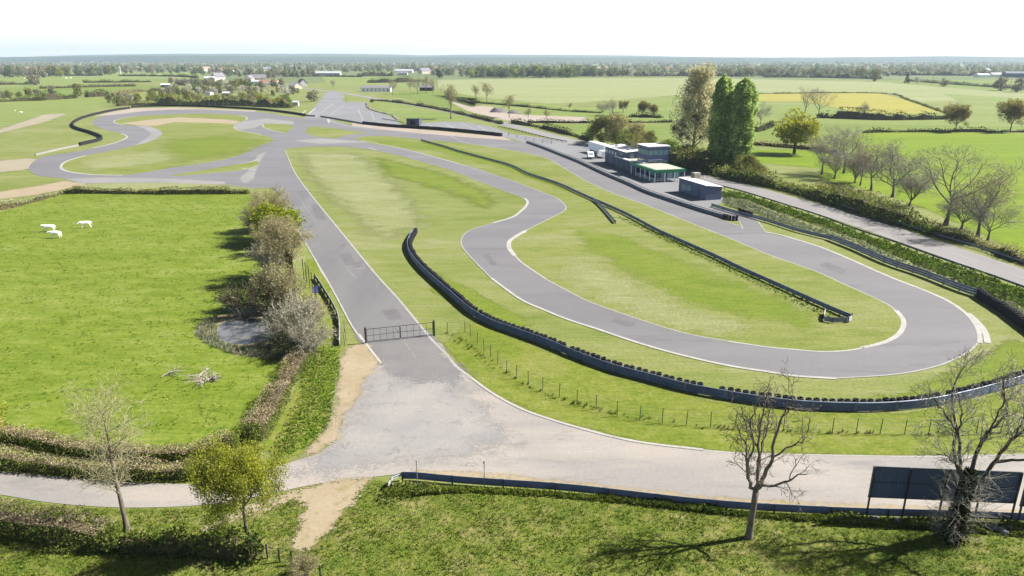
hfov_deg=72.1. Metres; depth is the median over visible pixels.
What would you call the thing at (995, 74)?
house
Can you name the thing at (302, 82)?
house
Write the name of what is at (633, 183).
pit wall filling
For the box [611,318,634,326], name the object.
repair patch
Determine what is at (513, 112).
rubble heap
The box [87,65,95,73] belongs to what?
distant tree
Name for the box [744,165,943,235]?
hedge
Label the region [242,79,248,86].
distant tree
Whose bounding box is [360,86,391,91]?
hall
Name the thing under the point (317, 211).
repair patch
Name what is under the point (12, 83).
hedge
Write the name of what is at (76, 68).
distant tree
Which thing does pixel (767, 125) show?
hedge
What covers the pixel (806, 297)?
guardrail
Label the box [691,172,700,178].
pallet stack
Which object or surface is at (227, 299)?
shrub
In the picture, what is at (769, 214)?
ditch reeds
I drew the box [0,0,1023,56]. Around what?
sky
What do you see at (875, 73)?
distant tree
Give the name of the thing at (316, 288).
sign
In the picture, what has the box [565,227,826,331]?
bright grass
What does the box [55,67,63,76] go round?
distant tree
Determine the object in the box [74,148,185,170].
pale grass
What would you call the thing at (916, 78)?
distant tree
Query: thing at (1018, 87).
distant tree
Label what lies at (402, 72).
house
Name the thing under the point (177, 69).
distant tree
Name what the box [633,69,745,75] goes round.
hedge
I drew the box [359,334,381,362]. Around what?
edge line
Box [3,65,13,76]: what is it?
distant tree
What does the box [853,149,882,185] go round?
bare tree
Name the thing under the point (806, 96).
bare tree
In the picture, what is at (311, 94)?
distant tree
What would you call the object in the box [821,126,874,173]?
bare tree
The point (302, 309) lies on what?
shrub
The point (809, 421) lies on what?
wire fence
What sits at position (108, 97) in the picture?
distant tree
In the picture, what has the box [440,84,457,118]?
young tree
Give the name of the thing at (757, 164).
bushy tree
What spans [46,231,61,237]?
cow
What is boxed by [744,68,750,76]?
distant tree
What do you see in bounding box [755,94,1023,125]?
meadow
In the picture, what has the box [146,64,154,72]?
distant tree
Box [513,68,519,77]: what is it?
distant tree
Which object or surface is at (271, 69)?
distant tree
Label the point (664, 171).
terrace pavilion
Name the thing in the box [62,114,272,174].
grass island
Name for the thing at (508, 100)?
young tree
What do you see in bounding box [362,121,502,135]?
tyre barrier
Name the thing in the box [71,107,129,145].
tyre barrier
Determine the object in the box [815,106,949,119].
hedge
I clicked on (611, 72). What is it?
distant tree
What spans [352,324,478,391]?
access road end
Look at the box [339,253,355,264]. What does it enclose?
repair patch
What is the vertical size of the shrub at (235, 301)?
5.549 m
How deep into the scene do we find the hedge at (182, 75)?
1321.15 m
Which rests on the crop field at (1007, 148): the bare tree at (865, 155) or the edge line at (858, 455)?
the bare tree at (865, 155)
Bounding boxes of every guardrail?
[314,274,339,345]
[401,472,1023,520]
[407,230,1023,410]
[421,139,852,316]
[498,126,566,142]
[526,140,722,216]
[530,141,728,214]
[593,198,615,223]
[709,182,1023,287]
[711,203,829,239]
[822,309,852,322]
[830,234,977,295]
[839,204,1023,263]
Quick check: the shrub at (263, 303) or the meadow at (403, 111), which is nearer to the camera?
the shrub at (263, 303)
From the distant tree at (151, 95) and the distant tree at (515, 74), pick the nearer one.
the distant tree at (151, 95)
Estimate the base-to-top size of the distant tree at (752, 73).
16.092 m
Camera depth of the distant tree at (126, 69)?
1616.01 m
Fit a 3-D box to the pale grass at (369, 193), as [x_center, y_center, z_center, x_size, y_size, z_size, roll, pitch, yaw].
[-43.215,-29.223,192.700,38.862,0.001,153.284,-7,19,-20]
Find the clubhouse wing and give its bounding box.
[614,156,637,172]
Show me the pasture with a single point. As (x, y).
(44, 412)
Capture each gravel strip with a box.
[97,107,255,115]
[351,122,509,139]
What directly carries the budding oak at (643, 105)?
on the meadow at (665, 105)
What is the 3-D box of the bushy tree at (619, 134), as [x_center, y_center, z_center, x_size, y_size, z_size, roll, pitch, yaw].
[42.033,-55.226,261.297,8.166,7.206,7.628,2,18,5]
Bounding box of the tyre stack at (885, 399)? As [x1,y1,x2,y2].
[882,397,889,401]
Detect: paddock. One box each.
[304,92,400,124]
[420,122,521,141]
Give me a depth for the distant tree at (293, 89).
662.65 m
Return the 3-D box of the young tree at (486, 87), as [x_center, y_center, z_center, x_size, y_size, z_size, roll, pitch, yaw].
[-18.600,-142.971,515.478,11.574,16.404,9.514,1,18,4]
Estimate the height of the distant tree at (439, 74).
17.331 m
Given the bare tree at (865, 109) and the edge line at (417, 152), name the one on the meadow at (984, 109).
the bare tree at (865, 109)
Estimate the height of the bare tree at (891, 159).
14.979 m
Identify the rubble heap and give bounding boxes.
[490,107,506,111]
[507,110,520,113]
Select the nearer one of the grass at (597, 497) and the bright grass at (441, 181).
the grass at (597, 497)
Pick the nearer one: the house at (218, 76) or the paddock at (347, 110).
the paddock at (347, 110)
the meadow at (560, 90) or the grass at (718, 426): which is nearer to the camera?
the grass at (718, 426)
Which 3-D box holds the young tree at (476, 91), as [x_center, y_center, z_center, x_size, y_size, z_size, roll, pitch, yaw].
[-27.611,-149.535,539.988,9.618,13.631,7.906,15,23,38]
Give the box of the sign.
[312,285,318,294]
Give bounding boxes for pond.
[218,318,276,343]
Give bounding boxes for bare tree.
[53,367,156,533]
[388,79,396,94]
[409,77,421,93]
[421,76,429,88]
[427,78,435,92]
[596,100,609,111]
[607,99,617,113]
[723,357,828,539]
[756,104,771,123]
[798,86,818,116]
[803,133,851,174]
[808,90,838,117]
[813,145,864,178]
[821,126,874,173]
[842,148,879,182]
[850,137,899,190]
[852,138,929,197]
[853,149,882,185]
[856,103,868,111]
[881,165,947,205]
[905,144,1023,225]
[932,187,998,229]
[947,161,1021,236]
[961,196,1022,240]
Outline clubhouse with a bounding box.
[605,144,637,164]
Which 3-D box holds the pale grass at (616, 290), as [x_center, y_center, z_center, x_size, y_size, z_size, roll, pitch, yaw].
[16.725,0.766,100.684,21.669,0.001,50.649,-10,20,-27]
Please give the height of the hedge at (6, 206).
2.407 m
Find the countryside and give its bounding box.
[0,63,1023,83]
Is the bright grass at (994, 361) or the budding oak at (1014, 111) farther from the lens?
the budding oak at (1014, 111)
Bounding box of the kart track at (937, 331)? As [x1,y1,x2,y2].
[29,109,976,377]
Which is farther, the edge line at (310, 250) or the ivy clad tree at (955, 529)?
the edge line at (310, 250)
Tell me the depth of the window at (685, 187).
174.10 m
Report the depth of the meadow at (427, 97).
608.38 m
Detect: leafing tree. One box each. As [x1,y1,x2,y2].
[0,395,11,439]
[178,433,291,538]
[771,107,821,153]
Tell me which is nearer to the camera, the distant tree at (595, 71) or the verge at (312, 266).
the verge at (312, 266)
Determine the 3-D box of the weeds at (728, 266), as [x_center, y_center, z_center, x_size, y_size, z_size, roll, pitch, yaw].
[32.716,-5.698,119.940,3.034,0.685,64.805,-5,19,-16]
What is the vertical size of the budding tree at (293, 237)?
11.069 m
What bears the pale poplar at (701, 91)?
on the ground at (452, 219)
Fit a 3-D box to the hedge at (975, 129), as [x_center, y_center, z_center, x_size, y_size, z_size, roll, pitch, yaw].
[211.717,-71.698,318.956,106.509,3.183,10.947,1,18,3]
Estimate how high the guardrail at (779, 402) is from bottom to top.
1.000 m
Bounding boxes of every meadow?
[0,72,206,87]
[0,85,172,97]
[0,97,110,125]
[85,78,180,81]
[321,77,437,88]
[373,102,467,120]
[383,91,477,112]
[437,78,1023,103]
[442,96,764,123]
[536,124,682,141]
[751,149,838,170]
[753,121,1023,146]
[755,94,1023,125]
[884,80,1023,90]
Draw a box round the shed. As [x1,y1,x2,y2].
[204,91,213,94]
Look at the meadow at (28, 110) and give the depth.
474.20 m
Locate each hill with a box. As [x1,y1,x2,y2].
[0,56,1023,62]
[34,54,807,57]
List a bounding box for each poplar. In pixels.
[669,60,716,151]
[706,74,733,166]
[723,77,759,171]
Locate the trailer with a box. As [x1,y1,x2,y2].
[588,141,607,151]
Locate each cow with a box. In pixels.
[40,225,55,230]
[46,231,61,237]
[76,221,91,226]
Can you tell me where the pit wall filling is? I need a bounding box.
[532,142,722,217]
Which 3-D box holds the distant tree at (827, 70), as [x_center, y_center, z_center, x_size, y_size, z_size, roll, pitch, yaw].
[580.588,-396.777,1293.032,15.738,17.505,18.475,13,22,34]
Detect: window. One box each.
[667,172,672,177]
[681,183,690,191]
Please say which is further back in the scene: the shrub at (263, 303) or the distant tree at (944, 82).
the distant tree at (944, 82)
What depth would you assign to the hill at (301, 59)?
5187.73 m
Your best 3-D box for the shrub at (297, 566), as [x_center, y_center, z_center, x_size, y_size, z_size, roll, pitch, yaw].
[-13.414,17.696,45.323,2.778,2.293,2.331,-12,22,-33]
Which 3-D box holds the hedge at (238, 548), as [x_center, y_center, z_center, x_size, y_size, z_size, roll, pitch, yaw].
[-22.381,16.980,47.693,11.822,2.339,2.791,2,18,7]
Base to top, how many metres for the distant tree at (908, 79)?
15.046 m
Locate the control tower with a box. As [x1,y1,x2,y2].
[636,143,670,174]
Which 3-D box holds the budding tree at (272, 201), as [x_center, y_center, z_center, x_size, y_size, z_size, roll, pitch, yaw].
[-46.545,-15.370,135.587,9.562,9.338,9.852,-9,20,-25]
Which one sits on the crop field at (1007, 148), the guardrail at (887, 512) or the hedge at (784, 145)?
the hedge at (784, 145)
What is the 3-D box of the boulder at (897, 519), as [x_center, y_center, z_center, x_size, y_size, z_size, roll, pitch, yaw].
[27.894,16.848,50.935,0.555,0.426,0.715,5,19,15]
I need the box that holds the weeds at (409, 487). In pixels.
[378,480,490,504]
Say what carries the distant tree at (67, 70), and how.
on the meadow at (55, 80)
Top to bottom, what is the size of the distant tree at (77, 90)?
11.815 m
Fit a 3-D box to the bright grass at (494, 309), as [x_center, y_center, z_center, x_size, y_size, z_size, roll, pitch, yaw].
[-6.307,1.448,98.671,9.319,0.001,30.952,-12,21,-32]
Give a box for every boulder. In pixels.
[893,517,900,523]
[989,524,997,530]
[998,526,1008,534]
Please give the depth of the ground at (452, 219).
120.22 m
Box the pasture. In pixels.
[0,194,296,450]
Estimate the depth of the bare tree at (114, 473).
48.41 m
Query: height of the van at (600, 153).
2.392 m
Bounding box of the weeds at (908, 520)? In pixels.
[808,510,1023,535]
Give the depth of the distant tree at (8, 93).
579.66 m
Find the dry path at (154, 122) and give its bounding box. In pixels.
[123,117,239,125]
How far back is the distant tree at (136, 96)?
539.00 m
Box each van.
[587,151,594,158]
[597,150,604,157]
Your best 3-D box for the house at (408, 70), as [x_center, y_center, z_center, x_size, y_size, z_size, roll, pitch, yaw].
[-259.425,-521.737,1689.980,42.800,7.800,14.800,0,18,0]
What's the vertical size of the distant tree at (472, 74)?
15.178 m
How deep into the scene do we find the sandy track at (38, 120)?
376.05 m
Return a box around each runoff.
[67,177,225,184]
[134,126,162,145]
[233,119,294,129]
[240,152,264,182]
[294,138,362,143]
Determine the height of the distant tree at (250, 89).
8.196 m
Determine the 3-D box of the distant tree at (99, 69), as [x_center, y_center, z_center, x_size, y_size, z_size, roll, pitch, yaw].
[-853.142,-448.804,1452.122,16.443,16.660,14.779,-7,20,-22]
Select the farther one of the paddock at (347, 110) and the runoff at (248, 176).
the paddock at (347, 110)
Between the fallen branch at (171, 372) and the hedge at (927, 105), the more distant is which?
the hedge at (927, 105)
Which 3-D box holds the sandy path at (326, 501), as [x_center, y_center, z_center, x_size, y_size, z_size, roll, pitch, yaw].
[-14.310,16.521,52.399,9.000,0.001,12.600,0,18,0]
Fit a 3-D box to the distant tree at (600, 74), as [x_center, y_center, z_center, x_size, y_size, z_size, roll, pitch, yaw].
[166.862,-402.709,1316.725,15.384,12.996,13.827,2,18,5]
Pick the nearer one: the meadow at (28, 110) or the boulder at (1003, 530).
the boulder at (1003, 530)
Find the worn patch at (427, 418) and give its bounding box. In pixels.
[282,366,526,481]
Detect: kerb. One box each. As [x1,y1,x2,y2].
[60,168,96,174]
[315,259,361,338]
[470,377,702,450]
[490,278,835,378]
[492,198,528,222]
[506,230,526,255]
[515,256,545,278]
[728,341,862,351]
[766,232,982,342]
[860,310,905,348]
[968,313,990,342]
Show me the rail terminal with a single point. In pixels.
(394, 477)
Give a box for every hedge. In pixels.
[0,80,39,84]
[0,94,44,101]
[0,191,63,210]
[0,417,240,463]
[0,441,209,483]
[0,497,122,553]
[40,83,135,88]
[40,90,77,99]
[59,185,250,194]
[64,72,102,75]
[82,79,150,82]
[84,88,108,96]
[98,522,264,567]
[110,87,169,96]
[112,91,294,107]
[119,73,198,77]
[236,346,314,443]
[282,74,362,76]
[357,69,393,75]
[367,75,427,82]
[369,98,503,123]
[446,97,601,112]
[510,118,591,140]
[530,118,672,122]
[612,132,757,183]
[629,111,663,117]
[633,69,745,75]
[716,65,909,72]
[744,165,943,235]
[751,140,838,152]
[753,120,774,131]
[758,91,945,112]
[763,70,882,78]
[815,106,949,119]
[862,126,1023,132]
[888,68,1013,75]
[905,79,1012,88]
[930,223,1023,263]
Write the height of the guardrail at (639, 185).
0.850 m
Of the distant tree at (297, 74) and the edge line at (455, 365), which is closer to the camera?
the edge line at (455, 365)
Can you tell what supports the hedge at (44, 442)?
on the pasture
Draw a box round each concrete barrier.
[35,144,78,155]
[320,115,361,123]
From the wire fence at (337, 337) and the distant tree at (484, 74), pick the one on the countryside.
the distant tree at (484, 74)
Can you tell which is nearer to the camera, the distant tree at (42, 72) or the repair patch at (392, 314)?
the repair patch at (392, 314)
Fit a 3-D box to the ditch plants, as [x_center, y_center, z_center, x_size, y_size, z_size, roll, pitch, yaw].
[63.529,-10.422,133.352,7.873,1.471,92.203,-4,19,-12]
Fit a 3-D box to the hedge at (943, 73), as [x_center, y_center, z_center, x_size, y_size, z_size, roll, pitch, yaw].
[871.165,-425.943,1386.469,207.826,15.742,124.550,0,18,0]
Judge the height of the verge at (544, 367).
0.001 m
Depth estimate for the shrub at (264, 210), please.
125.48 m
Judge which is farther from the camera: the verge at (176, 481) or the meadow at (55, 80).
the meadow at (55, 80)
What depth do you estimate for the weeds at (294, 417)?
66.90 m
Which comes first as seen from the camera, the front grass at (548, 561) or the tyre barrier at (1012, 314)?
the front grass at (548, 561)
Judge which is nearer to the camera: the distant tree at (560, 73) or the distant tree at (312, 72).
the distant tree at (560, 73)
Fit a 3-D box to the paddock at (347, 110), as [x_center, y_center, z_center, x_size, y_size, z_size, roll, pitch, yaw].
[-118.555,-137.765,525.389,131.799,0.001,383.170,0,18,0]
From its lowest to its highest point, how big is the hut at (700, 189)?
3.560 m
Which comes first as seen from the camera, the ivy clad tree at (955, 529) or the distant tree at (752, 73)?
the ivy clad tree at (955, 529)
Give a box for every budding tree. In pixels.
[245,181,294,211]
[245,212,298,242]
[254,212,314,280]
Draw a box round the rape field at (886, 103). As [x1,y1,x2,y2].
[675,93,941,113]
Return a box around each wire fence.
[187,102,295,110]
[265,544,320,575]
[323,321,345,347]
[447,321,1004,434]
[919,262,1023,308]
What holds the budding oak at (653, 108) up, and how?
on the meadow at (665, 105)
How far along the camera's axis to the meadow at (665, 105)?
464.88 m
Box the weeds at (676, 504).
[599,493,747,516]
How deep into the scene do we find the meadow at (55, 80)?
1190.13 m
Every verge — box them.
[0,458,289,483]
[260,259,341,457]
[290,342,381,461]
[410,468,1023,520]
[443,320,1023,455]
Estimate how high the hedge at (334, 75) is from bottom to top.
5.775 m
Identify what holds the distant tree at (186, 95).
on the ground at (452, 219)
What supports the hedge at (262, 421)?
on the verge at (312, 266)
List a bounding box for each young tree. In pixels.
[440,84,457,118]
[471,85,479,95]
[479,82,493,103]
[502,95,513,116]
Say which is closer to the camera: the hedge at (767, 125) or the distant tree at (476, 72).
the hedge at (767, 125)
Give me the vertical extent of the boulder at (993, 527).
0.425 m
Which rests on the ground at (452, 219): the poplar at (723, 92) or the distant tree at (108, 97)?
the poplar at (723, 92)
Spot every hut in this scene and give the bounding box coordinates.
[406,118,421,125]
[678,177,722,199]
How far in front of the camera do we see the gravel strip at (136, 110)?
464.64 m
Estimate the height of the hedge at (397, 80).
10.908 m
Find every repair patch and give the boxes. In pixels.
[311,204,324,219]
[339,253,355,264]
[383,309,401,319]
[483,254,496,265]
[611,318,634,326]
[820,262,845,273]
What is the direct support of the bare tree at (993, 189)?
on the crop field at (1007, 148)
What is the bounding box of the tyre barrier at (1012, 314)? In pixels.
[976,287,1023,329]
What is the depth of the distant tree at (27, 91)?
616.38 m
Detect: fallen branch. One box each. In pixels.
[161,364,185,376]
[184,367,221,386]
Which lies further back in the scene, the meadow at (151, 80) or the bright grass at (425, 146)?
the meadow at (151, 80)
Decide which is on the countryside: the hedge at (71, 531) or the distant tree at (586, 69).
the distant tree at (586, 69)
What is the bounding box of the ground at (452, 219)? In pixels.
[0,77,1023,521]
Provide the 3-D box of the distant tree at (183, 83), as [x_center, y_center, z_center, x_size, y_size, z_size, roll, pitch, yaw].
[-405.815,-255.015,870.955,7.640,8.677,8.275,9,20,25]
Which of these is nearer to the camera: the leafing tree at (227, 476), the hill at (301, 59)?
the leafing tree at (227, 476)
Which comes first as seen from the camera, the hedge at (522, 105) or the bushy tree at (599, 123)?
the bushy tree at (599, 123)
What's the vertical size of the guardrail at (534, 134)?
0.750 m
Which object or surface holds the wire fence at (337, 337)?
on the verge at (312, 266)
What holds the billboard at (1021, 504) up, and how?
on the sand verge at (521, 477)
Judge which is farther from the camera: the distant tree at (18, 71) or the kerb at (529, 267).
the distant tree at (18, 71)
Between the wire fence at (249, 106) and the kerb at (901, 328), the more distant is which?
the wire fence at (249, 106)
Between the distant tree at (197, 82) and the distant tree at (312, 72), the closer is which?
the distant tree at (197, 82)
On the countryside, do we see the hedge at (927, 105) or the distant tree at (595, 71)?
the distant tree at (595, 71)
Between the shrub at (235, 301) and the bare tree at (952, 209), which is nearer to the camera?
the shrub at (235, 301)
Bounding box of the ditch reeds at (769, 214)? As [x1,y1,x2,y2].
[723,198,1023,313]
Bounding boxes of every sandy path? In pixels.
[196,489,300,533]
[279,476,374,555]
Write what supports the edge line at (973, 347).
on the kart track at (937, 331)
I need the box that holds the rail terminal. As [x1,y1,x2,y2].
[388,472,401,485]
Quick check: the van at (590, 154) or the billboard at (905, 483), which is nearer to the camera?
the billboard at (905, 483)
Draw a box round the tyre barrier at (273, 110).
[131,105,305,115]
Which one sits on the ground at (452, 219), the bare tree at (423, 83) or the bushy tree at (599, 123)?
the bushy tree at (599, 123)
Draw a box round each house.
[211,72,225,79]
[244,74,253,79]
[251,74,265,79]
[288,81,301,88]
[298,78,307,85]
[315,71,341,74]
[395,69,412,72]
[397,71,407,74]
[418,67,430,73]
[974,73,989,76]
[989,73,1000,76]
[1001,71,1023,77]
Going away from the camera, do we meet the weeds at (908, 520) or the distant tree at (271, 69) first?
the weeds at (908, 520)
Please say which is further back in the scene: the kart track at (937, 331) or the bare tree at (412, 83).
the bare tree at (412, 83)
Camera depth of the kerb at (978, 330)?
101.01 m
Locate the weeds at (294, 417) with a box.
[270,349,325,452]
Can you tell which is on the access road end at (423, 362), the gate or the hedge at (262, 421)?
the gate
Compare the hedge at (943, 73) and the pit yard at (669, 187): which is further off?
the hedge at (943, 73)
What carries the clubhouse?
on the pit yard at (669, 187)
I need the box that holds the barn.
[419,85,433,90]
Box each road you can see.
[0,342,1023,511]
[78,76,1023,285]
[281,189,442,353]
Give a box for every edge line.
[158,136,977,377]
[280,199,327,278]
[285,151,447,354]
[322,104,486,130]
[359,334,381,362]
[364,141,465,165]
[446,354,471,376]
[703,449,1023,458]
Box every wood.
[0,60,1023,75]
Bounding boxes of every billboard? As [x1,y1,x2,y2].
[866,466,1023,519]
[1017,489,1023,520]
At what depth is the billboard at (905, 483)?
50.34 m
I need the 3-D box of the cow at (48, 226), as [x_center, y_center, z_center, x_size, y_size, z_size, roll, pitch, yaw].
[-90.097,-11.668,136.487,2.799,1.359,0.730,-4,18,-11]
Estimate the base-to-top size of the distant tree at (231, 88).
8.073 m
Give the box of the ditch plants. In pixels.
[721,190,1023,306]
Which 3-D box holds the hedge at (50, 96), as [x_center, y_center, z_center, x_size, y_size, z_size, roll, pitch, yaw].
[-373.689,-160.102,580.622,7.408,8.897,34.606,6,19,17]
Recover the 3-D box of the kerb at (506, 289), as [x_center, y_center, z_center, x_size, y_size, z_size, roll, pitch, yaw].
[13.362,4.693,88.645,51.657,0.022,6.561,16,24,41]
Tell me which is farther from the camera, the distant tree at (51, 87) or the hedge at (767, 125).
the distant tree at (51, 87)
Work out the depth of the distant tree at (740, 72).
1281.30 m
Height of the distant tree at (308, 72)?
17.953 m
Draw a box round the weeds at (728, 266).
[619,216,844,316]
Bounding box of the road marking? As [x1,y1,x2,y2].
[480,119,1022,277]
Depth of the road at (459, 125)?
348.32 m
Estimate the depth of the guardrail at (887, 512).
52.77 m
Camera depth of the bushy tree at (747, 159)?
194.60 m
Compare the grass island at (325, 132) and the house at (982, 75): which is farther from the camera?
the house at (982, 75)
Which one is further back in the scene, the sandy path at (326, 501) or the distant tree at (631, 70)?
the distant tree at (631, 70)
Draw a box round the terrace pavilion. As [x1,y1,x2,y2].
[630,162,685,182]
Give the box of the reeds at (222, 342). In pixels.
[195,313,282,356]
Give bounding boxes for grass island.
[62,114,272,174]
[171,161,258,175]
[263,124,292,132]
[306,127,363,137]
[356,136,900,350]
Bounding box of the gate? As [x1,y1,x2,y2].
[364,320,434,342]
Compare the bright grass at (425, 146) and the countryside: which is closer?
the bright grass at (425, 146)
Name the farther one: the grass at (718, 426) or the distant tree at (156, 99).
the distant tree at (156, 99)
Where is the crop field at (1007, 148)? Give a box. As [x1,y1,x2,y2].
[817,132,1023,252]
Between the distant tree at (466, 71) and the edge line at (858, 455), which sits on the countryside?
the distant tree at (466, 71)
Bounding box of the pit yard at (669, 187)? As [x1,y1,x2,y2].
[512,134,724,209]
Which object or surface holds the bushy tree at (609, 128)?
on the ground at (452, 219)
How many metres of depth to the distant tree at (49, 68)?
1349.71 m
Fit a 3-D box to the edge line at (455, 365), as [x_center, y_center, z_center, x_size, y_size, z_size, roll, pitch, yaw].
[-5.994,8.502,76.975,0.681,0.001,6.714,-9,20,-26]
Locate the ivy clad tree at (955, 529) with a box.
[907,345,1023,551]
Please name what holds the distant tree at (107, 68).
on the meadow at (55, 80)
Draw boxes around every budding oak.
[618,100,628,112]
[637,100,650,113]
[648,104,658,115]
[943,101,972,128]
[995,98,1023,130]
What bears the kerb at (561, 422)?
on the verge at (544, 367)
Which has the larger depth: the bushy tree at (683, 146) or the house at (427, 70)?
the house at (427, 70)
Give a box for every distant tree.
[0,91,6,98]
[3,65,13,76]
[4,89,13,98]
[8,64,17,76]
[12,66,21,76]
[22,87,32,96]
[23,68,28,75]
[26,74,40,84]
[27,66,39,74]
[32,89,41,96]
[36,65,47,76]
[44,65,52,75]
[47,85,56,93]
[50,65,58,75]
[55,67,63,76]
[62,66,71,74]
[71,83,82,95]
[72,65,80,73]
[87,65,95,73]
[95,67,102,73]
[102,65,112,74]
[103,93,111,101]
[110,65,116,73]
[122,64,128,72]
[126,95,134,102]
[132,93,139,101]
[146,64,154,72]
[146,91,155,100]
[153,94,159,101]
[163,86,173,93]
[174,86,180,94]
[175,66,181,72]
[181,79,187,85]
[182,90,192,99]
[193,79,200,85]
[196,87,201,93]
[227,85,235,92]
[230,82,237,90]
[232,67,239,74]
[238,92,246,100]
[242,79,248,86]
[245,86,253,93]
[247,92,254,99]
[256,80,264,88]
[265,70,271,77]
[267,68,275,77]
[280,93,289,99]
[282,88,290,93]
[289,85,296,93]
[294,70,300,77]
[305,67,312,75]
[306,89,318,101]
[310,67,315,74]
[436,68,443,77]
[458,68,463,76]
[463,67,469,75]
[469,69,475,77]
[473,70,479,77]
[479,67,487,77]
[486,68,492,76]
[490,69,496,76]
[496,67,504,77]
[500,66,510,77]
[509,63,518,75]
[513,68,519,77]
[518,67,526,77]
[526,64,538,76]
[532,65,541,76]
[536,68,542,77]
[542,65,549,77]
[543,66,556,77]
[557,68,566,77]
[563,66,569,77]
[567,64,573,76]
[574,65,582,76]
[584,67,588,75]
[588,66,596,75]
[590,67,596,75]
[597,69,604,76]
[608,69,614,75]
[612,67,622,75]
[628,68,633,75]
[737,68,744,76]
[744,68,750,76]
[749,68,755,76]
[764,67,773,74]
[809,66,819,73]
[824,67,831,74]
[859,67,866,75]
[871,69,880,80]
[904,72,909,82]
[914,76,920,83]
[939,78,950,86]
[992,75,1010,90]
[1010,77,1023,91]
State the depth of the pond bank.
85.72 m
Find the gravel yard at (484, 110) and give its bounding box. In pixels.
[452,102,586,121]
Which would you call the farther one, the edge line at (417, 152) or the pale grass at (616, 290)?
the edge line at (417, 152)
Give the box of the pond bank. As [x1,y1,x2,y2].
[192,312,291,358]
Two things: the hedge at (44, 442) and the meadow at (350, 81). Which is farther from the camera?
the meadow at (350, 81)
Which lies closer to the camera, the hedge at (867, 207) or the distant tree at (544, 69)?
the hedge at (867, 207)
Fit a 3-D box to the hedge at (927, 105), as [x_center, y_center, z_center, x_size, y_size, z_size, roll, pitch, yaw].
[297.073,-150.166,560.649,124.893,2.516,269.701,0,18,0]
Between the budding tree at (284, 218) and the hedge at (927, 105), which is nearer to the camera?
the budding tree at (284, 218)
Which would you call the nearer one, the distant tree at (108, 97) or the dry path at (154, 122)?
the dry path at (154, 122)
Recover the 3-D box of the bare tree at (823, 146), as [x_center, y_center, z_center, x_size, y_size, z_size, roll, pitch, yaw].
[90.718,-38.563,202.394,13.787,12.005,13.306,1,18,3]
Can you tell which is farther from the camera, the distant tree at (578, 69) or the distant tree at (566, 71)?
the distant tree at (578, 69)
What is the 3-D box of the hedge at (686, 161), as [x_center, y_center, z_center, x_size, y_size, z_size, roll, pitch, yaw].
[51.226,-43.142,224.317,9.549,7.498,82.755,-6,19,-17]
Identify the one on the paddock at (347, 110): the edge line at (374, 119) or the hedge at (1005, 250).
the edge line at (374, 119)
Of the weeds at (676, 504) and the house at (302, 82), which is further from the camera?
the house at (302, 82)
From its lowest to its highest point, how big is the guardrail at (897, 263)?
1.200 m
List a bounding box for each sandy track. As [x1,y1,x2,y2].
[0,113,64,132]
[0,158,35,171]
[0,181,85,198]
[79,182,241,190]
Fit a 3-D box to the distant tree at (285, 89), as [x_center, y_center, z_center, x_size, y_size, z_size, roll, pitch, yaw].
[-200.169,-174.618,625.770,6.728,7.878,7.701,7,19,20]
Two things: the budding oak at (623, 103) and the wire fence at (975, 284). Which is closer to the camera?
the wire fence at (975, 284)
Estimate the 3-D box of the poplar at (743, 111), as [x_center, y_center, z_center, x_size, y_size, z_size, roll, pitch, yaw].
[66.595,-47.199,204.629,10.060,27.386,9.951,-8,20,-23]
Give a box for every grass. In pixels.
[0,480,1023,575]
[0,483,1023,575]
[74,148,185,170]
[147,135,271,162]
[298,152,433,242]
[374,140,570,192]
[375,158,499,209]
[382,484,1023,530]
[430,272,533,326]
[445,332,1009,434]
[545,256,760,344]
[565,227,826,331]
[851,339,1023,401]
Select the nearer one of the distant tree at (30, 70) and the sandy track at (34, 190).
the sandy track at (34, 190)
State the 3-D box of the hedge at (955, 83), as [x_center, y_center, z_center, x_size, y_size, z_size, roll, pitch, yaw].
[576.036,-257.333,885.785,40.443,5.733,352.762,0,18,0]
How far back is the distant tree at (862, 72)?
1214.91 m
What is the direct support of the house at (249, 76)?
on the countryside
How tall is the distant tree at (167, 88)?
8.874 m
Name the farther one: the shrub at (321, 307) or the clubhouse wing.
the clubhouse wing
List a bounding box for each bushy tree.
[584,127,598,140]
[587,114,613,142]
[603,112,629,143]
[614,129,632,142]
[625,122,646,143]
[641,130,657,143]
[659,138,678,153]
[676,143,696,155]
[691,148,711,159]
[710,152,730,170]
[734,153,757,171]
[749,160,766,174]
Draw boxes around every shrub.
[206,274,283,317]
[218,288,242,310]
[235,203,253,221]
[238,196,268,240]
[239,232,302,275]
[246,194,306,241]
[246,287,299,318]
[247,255,312,301]
[251,285,335,348]
[261,326,310,357]
[273,311,339,359]
[279,289,331,323]
[281,548,322,575]
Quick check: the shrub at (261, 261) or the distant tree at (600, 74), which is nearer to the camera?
the shrub at (261, 261)

